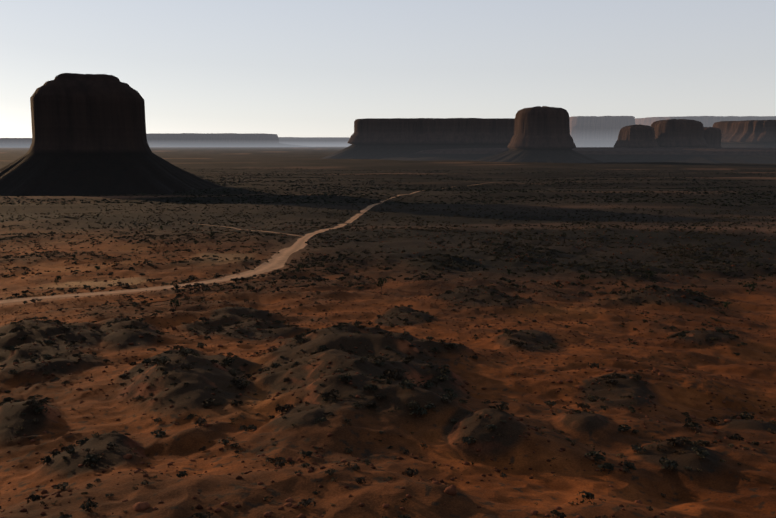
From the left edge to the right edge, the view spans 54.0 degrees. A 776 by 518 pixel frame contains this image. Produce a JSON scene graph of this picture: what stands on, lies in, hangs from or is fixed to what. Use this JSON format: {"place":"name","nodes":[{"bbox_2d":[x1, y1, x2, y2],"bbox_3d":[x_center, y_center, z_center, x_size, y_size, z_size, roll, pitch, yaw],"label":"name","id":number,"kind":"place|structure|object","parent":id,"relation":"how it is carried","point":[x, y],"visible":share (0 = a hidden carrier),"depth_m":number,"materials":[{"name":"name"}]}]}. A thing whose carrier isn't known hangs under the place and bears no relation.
{"place":"outdoors","nodes":[
{"label":"outdoors","id":0,"kind":"place"},
{"bbox_2d":[0,138,31,147],"bbox_3d":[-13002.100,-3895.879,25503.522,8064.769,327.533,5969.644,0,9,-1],"label":"mesa","id":1,"kind":"structure","parent":0,"point":[15,142],"depth_m":24078.65,"materials":[{"name":"grey stone"}]},
{"bbox_2d":[146,133,311,146],"bbox_3d":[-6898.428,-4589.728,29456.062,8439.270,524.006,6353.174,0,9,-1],"label":"mesa","id":2,"kind":"structure","parent":0,"point":[209,140],"depth_m":27973.60,"materials":[{"name":"grey stone"}]},
{"bbox_2d":[0,182,491,302],"bbox_3d":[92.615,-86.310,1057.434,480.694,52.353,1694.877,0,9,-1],"label":"dirt road","id":3,"kind":"structure","parent":0,"point":[277,260],"depth_m":322.58,"materials":[{"name":"brown soil"}]},
{"bbox_2d":[279,137,351,146],"bbox_3d":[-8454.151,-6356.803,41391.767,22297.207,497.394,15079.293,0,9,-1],"label":"plateau","id":4,"kind":"structure","parent":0,"point":[324,141],"depth_m":37589.43,"materials":[{"name":"stone"}]},
{"bbox_2d":[0,147,775,517],"bbox_3d":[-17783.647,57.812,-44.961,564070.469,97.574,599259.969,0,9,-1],"label":"terrain","id":5,"kind":"structure","parent":0,"point":[714,487],"depth_m":106.50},
{"bbox_2d":[0,73,223,195],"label":"butte","id":6,"kind":"object","parent":5,"relation":"on","point":[89,136],"visible":0.96,"depth_m":1501.78,"materials":[{"name":"stone"}]},
{"bbox_2d":[189,223,304,236],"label":"dirt track","id":7,"kind":"structure","parent":5,"relation":"on","point":[254,230],"depth_m":548.49,"materials":[{"name":"brown soil"}]},
{"bbox_2d":[9,191,760,308],"bbox_3d":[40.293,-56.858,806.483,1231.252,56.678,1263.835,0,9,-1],"label":"juniper trees","id":8,"kind":"object","parent":5,"relation":"on","point":[381,282],"visible":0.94,"depth_m":285.09,"materials":[{"name":"green plant"}]},
{"bbox_2d":[0,256,775,517],"bbox_3d":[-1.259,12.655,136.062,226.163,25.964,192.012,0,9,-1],"label":"shrubs","id":9,"kind":"object","parent":5,"relation":"on","point":[90,459],"visible":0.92,"depth_m":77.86,"materials":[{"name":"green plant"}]},
{"bbox_2d":[0,223,775,321],"bbox_3d":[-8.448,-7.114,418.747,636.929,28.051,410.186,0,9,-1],"label":"shrubs","id":10,"kind":"object","parent":5,"relation":"on","point":[558,283],"visible":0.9,"depth_m":357.88,"materials":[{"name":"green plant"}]},
{"bbox_2d":[0,168,775,207],"bbox_3d":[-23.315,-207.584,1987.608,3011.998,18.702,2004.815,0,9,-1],"label":"valley brush","id":11,"kind":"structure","parent":5,"relation":"on","point":[462,190],"depth_m":1514.90,"materials":[{"name":"green plant"}]},
{"bbox_2d":[0,199,775,235],"bbox_3d":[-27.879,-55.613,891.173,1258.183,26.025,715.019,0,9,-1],"label":"shrubs","id":12,"kind":"object","parent":5,"relation":"on","point":[419,223],"visible":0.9,"depth_m":782.16,"materials":[{"name":"green plant"}]},
{"bbox_2d":[377,147,775,163],"bbox_3d":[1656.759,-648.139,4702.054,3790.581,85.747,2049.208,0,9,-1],"label":"desert plain","id":13,"kind":"structure","parent":5,"relation":"on","point":[703,155],"depth_m":4241.77,"materials":[{"name":"stone"}]},
{"bbox_2d":[613,124,658,147],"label":"butte","id":14,"kind":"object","parent":13,"relation":"on","point":[637,136],"depth_m":4675.52,"materials":[{"name":"stone"}]},
{"bbox_2d":[713,120,775,147],"bbox_3d":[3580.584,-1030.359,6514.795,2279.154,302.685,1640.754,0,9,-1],"label":"mesa","id":15,"kind":"structure","parent":13,"relation":"on","point":[750,134],"depth_m":6157.93,"materials":[{"name":"stone"}]},
{"bbox_2d":[651,119,707,147],"bbox_3d":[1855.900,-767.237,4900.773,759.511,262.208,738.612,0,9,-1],"label":"butte","id":16,"kind":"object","parent":5,"relation":"on","point":[678,133],"depth_m":4745.70,"materials":[{"name":"stone"}]},
{"bbox_2d":[704,127,721,147],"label":"butte","id":17,"kind":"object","parent":5,"relation":"on","point":[712,136],"depth_m":4903.27,"materials":[{"name":"stone"}]},
{"bbox_2d":[0,0,775,137],"label":"sky","id":18,"kind":"structure","parent":0,"point":[283,68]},
{"bbox_2d":[320,118,514,158],"bbox_3d":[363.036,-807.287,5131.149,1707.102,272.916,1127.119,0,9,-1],"label":"long mesa","id":19,"kind":"structure","parent":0,"point":[375,138],"depth_m":4871.23,"materials":[{"name":"stone"}]},
{"bbox_2d":[473,106,606,162],"bbox_3d":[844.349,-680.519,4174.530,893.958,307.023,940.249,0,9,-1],"label":"butte","id":20,"kind":"object","parent":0,"point":[542,134],"visible":0.94,"depth_m":4022.36,"materials":[{"name":"stone"}]},
{"bbox_2d":[569,116,634,146],"bbox_3d":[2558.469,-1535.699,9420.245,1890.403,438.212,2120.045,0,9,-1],"label":"mesa","id":21,"kind":"structure","parent":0,"point":[594,131],"depth_m":8941.31,"materials":[{"name":"stone"}]},
{"bbox_2d":[635,116,775,126],"bbox_3d":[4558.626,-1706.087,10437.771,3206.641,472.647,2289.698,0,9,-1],"label":"mesa","id":22,"kind":"structure","parent":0,"point":[707,121],"depth_m":9837.48,"materials":[{"name":"stone"}]}
]}

